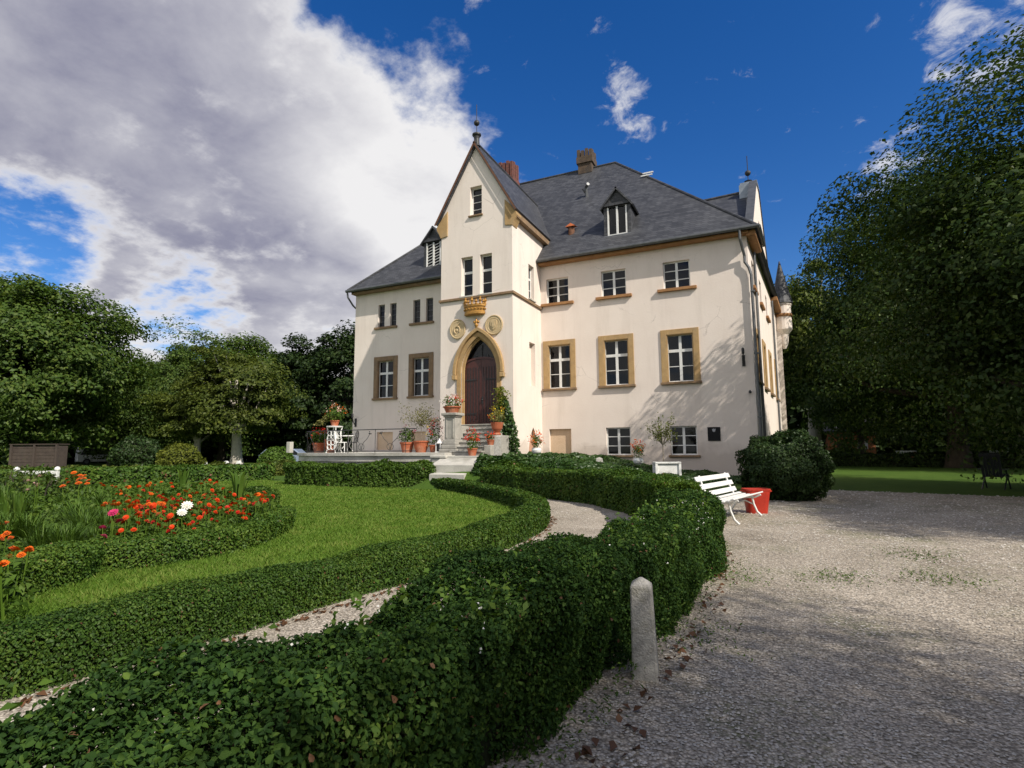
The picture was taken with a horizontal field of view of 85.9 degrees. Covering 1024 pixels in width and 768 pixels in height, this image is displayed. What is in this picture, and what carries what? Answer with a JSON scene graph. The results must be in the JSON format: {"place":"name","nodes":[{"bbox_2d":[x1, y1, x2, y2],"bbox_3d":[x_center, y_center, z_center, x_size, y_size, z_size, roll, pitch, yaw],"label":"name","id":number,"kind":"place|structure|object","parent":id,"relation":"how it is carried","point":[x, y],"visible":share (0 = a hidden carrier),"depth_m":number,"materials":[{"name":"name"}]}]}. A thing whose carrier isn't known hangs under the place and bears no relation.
{"place":"outdoors","nodes":[
{"label":"outdoors","id":0,"kind":"place"},
{"bbox_2d":[0,479,514,621],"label":"lawn","id":1,"kind":"structure","parent":0,"point":[108,591],"depth_m":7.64,"materials":[{"name":"green plant"}]},
{"bbox_2d":[0,463,26,486],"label":"rose bush","id":2,"kind":"object","parent":1,"relation":"on","point":[3,478],"visible":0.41,"depth_m":14.90,"materials":[{"name":"green plant"}]},
{"bbox_2d":[2,552,30,608],"bbox_3d":[-4.509,1.765,4.955,0.320,0.505,0.337,4,-8,-33],"label":"marigold","id":3,"kind":"object","parent":1,"relation":"on","point":[21,555],"visible":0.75,"depth_m":4.92,"materials":[{"name":"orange plant"}]},
{"bbox_2d":[0,560,38,621],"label":"marigold","id":4,"kind":"object","parent":1,"relation":"on","point":[3,593],"visible":0.95,"depth_m":4.48,"materials":[{"name":"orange plant"}]},
{"bbox_2d":[6,546,41,605],"bbox_3d":[-4.509,1.752,4.976,0.359,0.537,0.340,1,-7,-8],"label":"marigold","id":5,"kind":"object","parent":1,"relation":"on","point":[28,550],"visible":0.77,"depth_m":4.99,"materials":[{"name":"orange plant"}]},
{"bbox_2d":[0,539,107,601],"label":"box hedge","id":6,"kind":"object","parent":1,"relation":"on","point":[61,561],"visible":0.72,"depth_m":5.69,"materials":[{"name":"green plant"}]},
{"bbox_2d":[90,503,296,570],"bbox_3d":[-4.334,2.310,8.717,1.389,0.489,4.876,0,-7,1],"label":"box hedge","id":7,"kind":"object","parent":1,"relation":"on","point":[188,544],"visible":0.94,"depth_m":7.04,"materials":[{"name":"green plant"}]},
{"bbox_2d":[245,485,280,503],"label":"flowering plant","id":8,"kind":"object","parent":1,"relation":"on","point":[261,488],"visible":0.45,"depth_m":14.05,"materials":[{"name":"green plant"}]},
{"bbox_2d":[0,477,550,700],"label":"box hedge","id":9,"kind":"object","parent":1,"relation":"on","point":[87,639],"visible":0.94,"depth_m":4.18,"materials":[{"name":"green plant"}]},
{"bbox_2d":[282,458,436,487],"bbox_3d":[-5.954,3.396,20.872,7.280,1.168,1.281,-3,-7,23],"label":"box hedge","id":10,"kind":"object","parent":1,"relation":"on","point":[384,473],"visible":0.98,"depth_m":20.27,"materials":[{"name":"green plant"}]},
{"bbox_2d":[0,498,631,767],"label":"garden path","id":11,"kind":"structure","parent":0,"point":[582,526],"depth_m":4.79,"materials":[{"name":"grey gravel"}]},
{"bbox_2d":[0,459,750,498],"bbox_3d":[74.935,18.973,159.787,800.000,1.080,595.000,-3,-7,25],"label":"ground","id":12,"kind":"structure","parent":0,"point":[425,484],"depth_m":19.04,"materials":[{"name":"green plant"}]},
{"bbox_2d":[8,444,69,467],"bbox_3d":[-29.045,4.662,33.740,2.970,1.964,0.920,0,-7,0],"label":"timber shelter","id":13,"kind":"object","parent":12,"relation":"on","point":[20,455],"visible":0.74,"depth_m":33.42,"materials":[{"name":"brown wood"}]},
{"bbox_2d":[0,273,128,460],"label":"broadleaf tree","id":14,"kind":"object","parent":12,"relation":"on","point":[92,357],"visible":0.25,"depth_m":40.29,"materials":[{"name":"green plant"}]},
{"bbox_2d":[0,271,165,462],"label":"broadleaf tree","id":15,"kind":"object","parent":12,"relation":"on","point":[112,379],"visible":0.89,"depth_m":40.59,"materials":[{"name":"green plant"}]},
{"bbox_2d":[75,446,109,464],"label":"parked car","id":16,"kind":"object","parent":12,"relation":"on","point":[81,459],"visible":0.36,"depth_m":56.44,"materials":[{"name":"black paint"}]},
{"bbox_2d":[62,357,176,464],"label":"broadleaf tree","id":17,"kind":"object","parent":12,"relation":"on","point":[124,428],"visible":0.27,"depth_m":53.74,"materials":[{"name":"green plant"}]},
{"bbox_2d":[106,434,163,465],"bbox_3d":[-25.873,4.707,37.838,3.962,2.607,3.484,-3,-7,25],"label":"dark shrub","id":18,"kind":"object","parent":12,"relation":"on","point":[134,449],"visible":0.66,"depth_m":36.98,"materials":[{"name":"green plant"}]},
{"bbox_2d":[0,462,275,485],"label":"hedge","id":19,"kind":"object","parent":12,"relation":"on","point":[113,475],"visible":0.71,"depth_m":23.23,"materials":[{"name":"green plant"}]},
{"bbox_2d":[0,459,299,475],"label":"hedge","id":20,"kind":"object","parent":12,"relation":"on","point":[279,471],"visible":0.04,"depth_m":29.54,"materials":[{"name":"green plant"}]},
{"bbox_2d":[122,342,220,456],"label":"broadleaf tree","id":21,"kind":"object","parent":12,"relation":"on","point":[168,376],"visible":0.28,"depth_m":55.31,"materials":[{"name":"green plant"}]},
{"bbox_2d":[155,442,206,464],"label":"golden shrub","id":22,"kind":"object","parent":12,"relation":"on","point":[179,453],"visible":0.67,"depth_m":32.20,"materials":[{"name":"yellow plant"}]},
{"bbox_2d":[133,377,244,451],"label":"spreading tree","id":23,"kind":"object","parent":12,"relation":"on","point":[173,416],"visible":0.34,"depth_m":47.16,"materials":[{"name":"green plant"}]},
{"bbox_2d":[143,314,295,461],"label":"broadleaf tree","id":24,"kind":"object","parent":12,"relation":"on","point":[256,347],"visible":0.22,"depth_m":61.02,"materials":[{"name":"green plant"}]},
{"bbox_2d":[173,344,308,463],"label":"spreading tree","id":25,"kind":"object","parent":12,"relation":"on","point":[254,398],"visible":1,"depth_m":45.17,"materials":[{"name":"green plant"}]},
{"bbox_2d":[256,446,295,463],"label":"round shrub","id":26,"kind":"object","parent":12,"relation":"on","point":[273,453],"visible":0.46,"depth_m":33.39,"materials":[{"name":"green plant"}]},
{"bbox_2d":[249,350,319,448],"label":"dark tree","id":27,"kind":"object","parent":12,"relation":"on","point":[264,444],"visible":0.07,"depth_m":64.77,"materials":[{"name":"green plant"}]},
{"bbox_2d":[269,332,352,452],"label":"dark tree","id":28,"kind":"object","parent":12,"relation":"on","point":[291,358],"visible":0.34,"depth_m":58.52,"materials":[{"name":"green plant"}]},
{"bbox_2d":[284,319,354,450],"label":"dark tree","id":29,"kind":"object","parent":12,"relation":"on","point":[342,352],"visible":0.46,"depth_m":56.30,"materials":[{"name":"green plant"}]},
{"bbox_2d":[0,481,729,767],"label":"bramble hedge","id":30,"kind":"object","parent":12,"relation":"on","point":[473,669],"visible":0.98,"depth_m":1.99,"materials":[{"name":"green plant"}]},
{"bbox_2d":[286,442,454,463],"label":"stone terrace","id":31,"kind":"structure","parent":12,"relation":"on","point":[359,457],"depth_m":21.88,"materials":[{"name":"grey stone"}]},
{"bbox_2d":[310,427,326,452],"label":"potted geranium","id":32,"kind":"object","parent":31,"relation":"on","point":[320,445],"visible":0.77,"depth_m":25.07,"materials":[{"name":"plant"}]},
{"bbox_2d":[326,426,342,452],"bbox_3d":[-7.867,2.458,24.348,0.720,1.180,0.720,-3,-7,25],"label":"plant stand","id":33,"kind":"object","parent":31,"relation":"on","point":[333,438],"visible":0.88,"depth_m":24.20,"materials":[{"name":"white paint"}]},
{"bbox_2d":[313,400,347,425],"bbox_3d":[-8.038,1.292,24.417,1.386,1.153,0.932,3,-7,-26],"label":"trailing plant pot","id":34,"kind":"object","parent":33,"relation":"on","point":[333,421],"visible":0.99,"depth_m":24.36,"materials":[{"name":"ceramic"}]},
{"bbox_2d":[305,428,416,452],"bbox_3d":[-6.993,2.469,23.579,2.288,0.950,7.683,5,-9,-39],"label":"iron railing","id":35,"kind":"object","parent":31,"relation":"on","point":[309,448],"visible":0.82,"depth_m":22.80,"materials":[{"name":"white metal"}]},
{"bbox_2d":[397,425,416,452],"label":"potted geranium","id":36,"kind":"object","parent":31,"relation":"on","point":[409,446],"visible":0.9,"depth_m":22.27,"materials":[{"name":"plant"}]},
{"bbox_2d":[397,402,443,452],"bbox_3d":[-3.754,1.723,22.109,1.435,2.048,1.977,5,-9,-40],"label":"potted shrub","id":37,"kind":"object","parent":31,"relation":"on","point":[420,446],"visible":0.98,"depth_m":22.06,"materials":[{"name":"green plant"}]},
{"bbox_2d":[423,416,442,451],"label":"potted flowers","id":38,"kind":"object","parent":31,"relation":"on","point":[432,447],"visible":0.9,"depth_m":22.06,"materials":[{"name":"green plant"}]},
{"bbox_2d":[439,412,464,451],"bbox_3d":[-2.327,1.916,21.656,0.800,1.540,0.800,-3,-7,25],"label":"stone pedestal","id":39,"kind":"object","parent":31,"relation":"on","point":[452,440],"visible":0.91,"depth_m":21.43,"materials":[{"name":"grey stone"}]},
{"bbox_2d":[439,393,464,412],"bbox_3d":[-2.375,0.760,21.845,0.964,0.797,0.891,-3,-7,25],"label":"flower bowl","id":40,"kind":"object","parent":39,"relation":"on","point":[449,408],"visible":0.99,"depth_m":21.60,"materials":[{"name":"ceramic"}]},
{"bbox_2d":[447,424,510,457],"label":"entrance steps","id":41,"kind":"structure","parent":12,"relation":"on","point":[483,447],"depth_m":21.44,"materials":[{"name":"grey stone"}]},
{"bbox_2d":[464,426,480,455],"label":"potted geranium","id":42,"kind":"object","parent":41,"relation":"on","point":[472,450],"visible":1,"depth_m":20.26,"materials":[{"name":"plant"}]},
{"bbox_2d":[488,406,506,434],"bbox_3d":[-0.540,1.428,21.453,0.908,1.135,0.675,-3,-7,25],"label":"flower urn","id":43,"kind":"object","parent":41,"relation":"on","point":[496,426],"visible":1,"depth_m":21.32,"materials":[{"name":"ceramic"}]},
{"bbox_2d":[491,386,520,453],"bbox_3d":[-0.316,1.561,22.120,1.322,3.028,0.653,-3,-7,25],"label":"climbing plant","id":44,"kind":"object","parent":12,"relation":"on","point":[509,425],"visible":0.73,"depth_m":22.18,"materials":[{"name":"green plant"}]},
{"bbox_2d":[0,362,1023,464],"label":"woodland","id":45,"kind":"object","parent":12,"relation":"on","point":[795,417],"visible":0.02,"depth_m":64.84,"materials":[{"name":"green plant"}]},
{"bbox_2d":[345,105,792,474],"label":"manor house","id":46,"kind":"structure","parent":12,"relation":"on","point":[589,306],"depth_m":24.22,"materials":[{"name":"beige paint"}]},
{"bbox_2d":[372,355,397,400],"bbox_3d":[-6.693,-0.312,29.194,1.620,2.330,0.300,-3,-7,25],"label":"window","id":47,"kind":"structure","parent":46,"relation":"in","point":[385,367],"depth_m":29.29,"materials":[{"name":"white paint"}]},
{"bbox_2d":[374,305,396,329],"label":"window","id":48,"kind":"structure","parent":46,"relation":"in","point":[382,308],"depth_m":29.83,"materials":[{"name":"metal"}]},
{"bbox_2d":[406,352,433,398],"bbox_3d":[-4.667,-0.435,28.258,1.590,2.330,0.300,-3,-7,25],"label":"window","id":49,"kind":"structure","parent":46,"relation":"in","point":[420,365],"depth_m":28.36,"materials":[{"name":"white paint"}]},
{"bbox_2d":[409,300,433,325],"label":"window","id":50,"kind":"structure","parent":46,"relation":"in","point":[417,303],"depth_m":28.88,"materials":[{"name":"metal"}]},
{"bbox_2d":[459,258,473,297],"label":"window","id":51,"kind":"structure","parent":46,"relation":"in","point":[468,263],"depth_m":24.18,"materials":[{"name":"white paint"}]},
{"bbox_2d":[468,187,482,217],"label":"window","id":52,"kind":"structure","parent":46,"relation":"in","point":[476,193],"depth_m":24.39,"materials":[{"name":"white paint"}]},
{"bbox_2d":[465,357,496,423],"bbox_3d":[-1.316,0.270,23.323,1.600,2.880,0.158,-3,-7,25],"label":"door","id":53,"kind":"structure","parent":46,"relation":"in","point":[480,372],"depth_m":23.36,"materials":[{"name":"brown wood"}]},
{"bbox_2d":[478,255,492,295],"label":"window","id":54,"kind":"structure","parent":46,"relation":"in","point":[486,260],"depth_m":23.80,"materials":[{"name":"white paint"}]},
{"bbox_2d":[541,277,573,306],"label":"window","id":55,"kind":"structure","parent":46,"relation":"in","point":[557,289],"depth_m":25.59,"materials":[{"name":"white paint"}]},
{"bbox_2d":[542,339,576,391],"bbox_3d":[2.173,-0.851,25.100,1.640,2.330,0.300,-3,-7,25],"label":"window","id":56,"kind":"structure","parent":46,"relation":"in","point":[559,357],"depth_m":25.19,"materials":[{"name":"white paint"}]},
{"bbox_2d":[595,269,631,300],"bbox_3d":[4.510,-4.420,24.409,1.610,1.308,0.300,-3,-7,25],"label":"window","id":57,"kind":"structure","parent":46,"relation":"in","point":[613,282],"depth_m":24.48,"materials":[{"name":"white paint"}]},
{"bbox_2d":[598,333,635,388],"bbox_3d":[4.557,-0.996,23.999,1.640,2.330,0.300,-3,-7,25],"label":"window","id":58,"kind":"structure","parent":46,"relation":"in","point":[615,352],"depth_m":24.08,"materials":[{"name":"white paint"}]},
{"bbox_2d":[607,427,633,456],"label":"window","id":59,"kind":"structure","parent":46,"relation":"in","point":[618,439],"depth_m":23.69,"materials":[{"name":"glass"}]},
{"bbox_2d":[657,260,696,292],"bbox_3d":[6.962,-4.569,23.277,1.600,1.308,0.300,-3,-7,25],"label":"window","id":60,"kind":"structure","parent":46,"relation":"in","point":[676,274],"depth_m":23.35,"materials":[{"name":"white paint"}]},
{"bbox_2d":[660,327,701,384],"bbox_3d":[7.000,-1.144,22.871,1.630,2.330,0.300,-3,-7,25],"label":"window","id":61,"kind":"structure","parent":46,"relation":"in","point":[680,351],"depth_m":22.94,"materials":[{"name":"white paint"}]},
{"bbox_2d":[669,426,700,456],"bbox_3d":[7.035,2.354,22.475,1.240,1.268,0.270,-3,-7,25],"label":"window","id":62,"kind":"structure","parent":46,"relation":"in","point":[686,445],"depth_m":22.54,"materials":[{"name":"glass"}]},
{"bbox_2d":[762,339,770,391],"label":"window","id":63,"kind":"structure","parent":46,"relation":"in","point":[767,389],"depth_m":25.88,"materials":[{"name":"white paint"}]},
{"bbox_2d":[479,459,701,515],"bbox_3d":[1.665,2.514,13.773,2.158,1.170,9.899,2,-7,-22],"label":"clipped hedge","id":64,"kind":"object","parent":12,"relation":"on","point":[627,490],"visible":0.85,"depth_m":13.62,"materials":[{"name":"green plant"}]},
{"bbox_2d":[470,451,740,484],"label":"ivy bank","id":65,"kind":"structure","parent":12,"relation":"on","point":[574,460],"depth_m":18.88,"materials":[{"name":"green plant"}]},
{"bbox_2d":[527,430,544,453],"bbox_3d":[0.937,2.185,20.812,0.622,0.920,0.623,2,-7,-23],"label":"flower pot","id":66,"kind":"object","parent":65,"relation":"on","point":[536,443],"visible":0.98,"depth_m":20.73,"materials":[{"name":"white paint"}]},
{"bbox_2d":[630,439,645,464],"bbox_3d":[4.447,2.395,19.480,0.583,0.900,0.580,-3,-7,25],"label":"flower pot","id":67,"kind":"object","parent":65,"relation":"on","point":[638,460],"visible":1,"depth_m":19.38,"materials":[{"name":"white paint"}]},
{"bbox_2d":[652,461,681,474],"bbox_3d":[5.157,2.838,18.323,0.841,0.505,0.520,-1,-7,3],"label":"planter box","id":68,"kind":"object","parent":65,"relation":"on","point":[669,467],"visible":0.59,"depth_m":18.12,"materials":[{"name":"white paint"}]},
{"bbox_2d":[640,412,680,461],"bbox_3d":[5.095,1.780,18.480,1.101,1.642,1.101,3,-7,-27],"label":"tree","id":69,"kind":"object","parent":68,"relation":"on","point":[659,435],"visible":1,"depth_m":18.41,"materials":[{"name":"green plant"}]},
{"bbox_2d":[630,577,658,682],"bbox_3d":[0.823,1.577,3.398,0.161,0.743,0.161,-2,-7,16],"label":"granite post","id":70,"kind":"object","parent":12,"relation":"on","point":[643,641],"visible":0.66,"depth_m":3.34,"materials":[{"name":"grey stone"}]},
{"bbox_2d":[329,499,1016,767],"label":"weeds","id":71,"kind":"object","parent":12,"relation":"on","point":[616,695],"visible":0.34,"depth_m":4.17,"materials":[{"name":"green plant"}]},
{"bbox_2d":[774,258,894,446],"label":"spreading tree","id":72,"kind":"object","parent":12,"relation":"on","point":[795,332],"visible":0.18,"depth_m":47.99,"materials":[{"name":"green plant"}]},
{"bbox_2d":[821,419,875,453],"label":"brick outbuilding","id":73,"kind":"structure","parent":12,"relation":"on","point":[866,444],"depth_m":60.49,"materials":[{"name":"brick"}]},
{"bbox_2d":[897,322,1023,452],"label":"dark tree","id":74,"kind":"object","parent":12,"relation":"on","point":[918,433],"visible":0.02,"depth_m":48.23,"materials":[{"name":"green plant"}]},
{"bbox_2d":[429,458,476,479],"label":"stone steps","id":75,"kind":"structure","parent":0,"point":[442,465],"depth_m":19.28,"materials":[{"name":"grey stone"}]},
{"bbox_2d":[0,0,1023,375],"label":"sky","id":76,"kind":"structure","parent":0,"point":[233,167],"materials":[{"name":"blue"}]},
{"bbox_2d":[0,489,1023,767],"bbox_3d":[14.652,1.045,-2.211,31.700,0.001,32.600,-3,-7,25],"label":"driveway","id":77,"kind":"structure","parent":0,"point":[986,688],"depth_m":3.77,"materials":[{"name":"grey gravel"}]},
{"bbox_2d":[20,514,739,767],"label":"fallen leaves","id":78,"kind":"object","parent":77,"relation":"on","point":[588,750],"visible":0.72,"depth_m":3.47,"materials":[{"name":"brown plant"}]},
{"bbox_2d":[694,472,762,525],"bbox_3d":[4.238,2.181,10.640,0.727,0.864,2.040,-6,-8,37],"label":"garden bench","id":79,"kind":"object","parent":77,"relation":"on","point":[735,496],"visible":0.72,"depth_m":10.77,"materials":[{"name":"white paint"}]},
{"bbox_2d":[740,488,771,513],"bbox_3d":[5.181,2.476,11.665,0.642,0.510,0.430,-1,-7,3],"label":"red tub","id":80,"kind":"object","parent":77,"relation":"on","point":[761,502],"visible":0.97,"depth_m":11.49,"materials":[{"name":"plastic"}]},
{"bbox_2d":[735,429,836,501],"bbox_3d":[7.248,2.134,14.599,2.257,1.879,2.517,2,-7,-17],"label":"yew bush","id":81,"kind":"object","parent":77,"relation":"on","point":[791,465],"visible":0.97,"depth_m":13.94,"materials":[{"name":"green plant"}]},
{"bbox_2d":[824,466,1023,496],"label":"park lawn","id":82,"kind":"structure","parent":0,"point":[933,480],"depth_m":21.50,"materials":[{"name":"green plant"}]},
{"bbox_2d":[784,297,935,453],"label":"broadleaf tree","id":83,"kind":"object","parent":82,"relation":"on","point":[826,405],"visible":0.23,"depth_m":45.52,"materials":[{"name":"green plant"}]},
{"bbox_2d":[783,132,1023,467],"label":"tall tree","id":84,"kind":"object","parent":82,"relation":"on","point":[958,449],"visible":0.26,"depth_m":34.82,"materials":[{"name":"green plant"}]},
{"bbox_2d":[799,14,1023,482],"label":"tall tree","id":85,"kind":"object","parent":82,"relation":"on","point":[990,272],"visible":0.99,"depth_m":15.47,"materials":[{"name":"green plant"}]},
{"bbox_2d":[829,451,1023,468],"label":"park hedge","id":86,"kind":"object","parent":82,"relation":"on","point":[845,459],"visible":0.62,"depth_m":35.72,"materials":[{"name":"green plant"}]},
{"bbox_2d":[881,321,1023,452],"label":"broadleaf tree","id":87,"kind":"object","parent":82,"relation":"on","point":[1014,450],"visible":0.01,"depth_m":44.34,"materials":[{"name":"green plant"}]},
{"bbox_2d":[978,453,1011,489],"bbox_3d":[15.314,2.768,17.478,0.928,1.170,0.670,5,-9,-39],"label":"chair","id":88,"kind":"object","parent":82,"relation":"on","point":[998,473],"visible":0.93,"depth_m":17.29,"materials":[{"name":"black plastic"}]},
{"label":"flower bed soil","id":89,"kind":"structure","parent":0,"visible":0},
{"bbox_2d":[8,489,30,519],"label":"iris clump","id":90,"kind":"object","parent":89,"relation":"on","point":[18,505],"visible":0.66,"depth_m":9.09,"materials":[{"name":"green plant"}]},
{"bbox_2d":[0,512,43,545],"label":"feathery perennial","id":91,"kind":"object","parent":89,"relation":"on","point":[14,531],"visible":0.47,"depth_m":7.12,"materials":[{"name":"green plant"}]},
{"bbox_2d":[1,465,47,493],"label":"rose bush","id":92,"kind":"object","parent":89,"relation":"on","point":[14,481],"visible":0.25,"depth_m":12.86,"materials":[{"name":"green plant"}]},
{"bbox_2d":[1,508,60,545],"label":"feathery perennial","id":93,"kind":"object","parent":89,"relation":"on","point":[32,524],"visible":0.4,"depth_m":7.32,"materials":[{"name":"green plant"}]},
{"bbox_2d":[6,522,61,548],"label":"feathery perennial","id":94,"kind":"object","parent":89,"relation":"on","point":[37,538],"visible":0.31,"depth_m":6.40,"materials":[{"name":"green plant"}]},
{"bbox_2d":[11,464,69,504],"bbox_3d":[-9.941,2.258,11.633,1.080,1.152,0.887,-3,-7,18],"label":"rose bush","id":95,"kind":"object","parent":89,"relation":"on","point":[44,492],"visible":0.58,"depth_m":11.67,"materials":[{"name":"green plant"}]},
{"bbox_2d":[28,524,82,543],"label":"feathery perennial","id":96,"kind":"object","parent":89,"relation":"on","point":[57,534],"visible":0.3,"depth_m":6.42,"materials":[{"name":"green plant"}]},
{"bbox_2d":[35,523,98,544],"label":"feathery perennial","id":97,"kind":"object","parent":89,"relation":"on","point":[73,535],"visible":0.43,"depth_m":6.45,"materials":[{"name":"green plant"}]},
{"bbox_2d":[52,469,86,496],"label":"rose bush","id":98,"kind":"object","parent":89,"relation":"on","point":[71,485],"visible":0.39,"depth_m":13.46,"materials":[{"name":"green plant"}]},
{"bbox_2d":[52,501,92,524],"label":"feathery perennial","id":99,"kind":"object","parent":89,"relation":"on","point":[76,509],"visible":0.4,"depth_m":8.70,"materials":[{"name":"green plant"}]},
{"bbox_2d":[58,503,108,526],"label":"feathery perennial","id":100,"kind":"object","parent":89,"relation":"on","point":[84,511],"visible":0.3,"depth_m":8.29,"materials":[{"name":"green plant"}]},
{"bbox_2d":[66,511,106,530],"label":"feathery perennial","id":101,"kind":"object","parent":89,"relation":"on","point":[83,521],"visible":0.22,"depth_m":7.59,"materials":[{"name":"green plant"}]},
{"bbox_2d":[89,509,119,539],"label":"pink flower","id":102,"kind":"object","parent":89,"relation":"on","point":[112,512],"visible":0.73,"depth_m":6.79,"materials":[{"name":"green plant"}]},
{"bbox_2d":[0,479,270,553],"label":"bedding foliage","id":103,"kind":"object","parent":89,"relation":"on","point":[136,491],"visible":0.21,"depth_m":11.20,"materials":[{"name":"green plant"}]},
{"bbox_2d":[174,468,192,486],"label":"canna plant","id":104,"kind":"object","parent":89,"relation":"on","point":[183,479],"visible":0.69,"depth_m":15.71,"materials":[{"name":"green plant"}]},
{"bbox_2d":[226,470,252,502],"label":"canna plant","id":105,"kind":"object","parent":89,"relation":"on","point":[239,486],"visible":0.71,"depth_m":12.45,"materials":[{"name":"green plant"}]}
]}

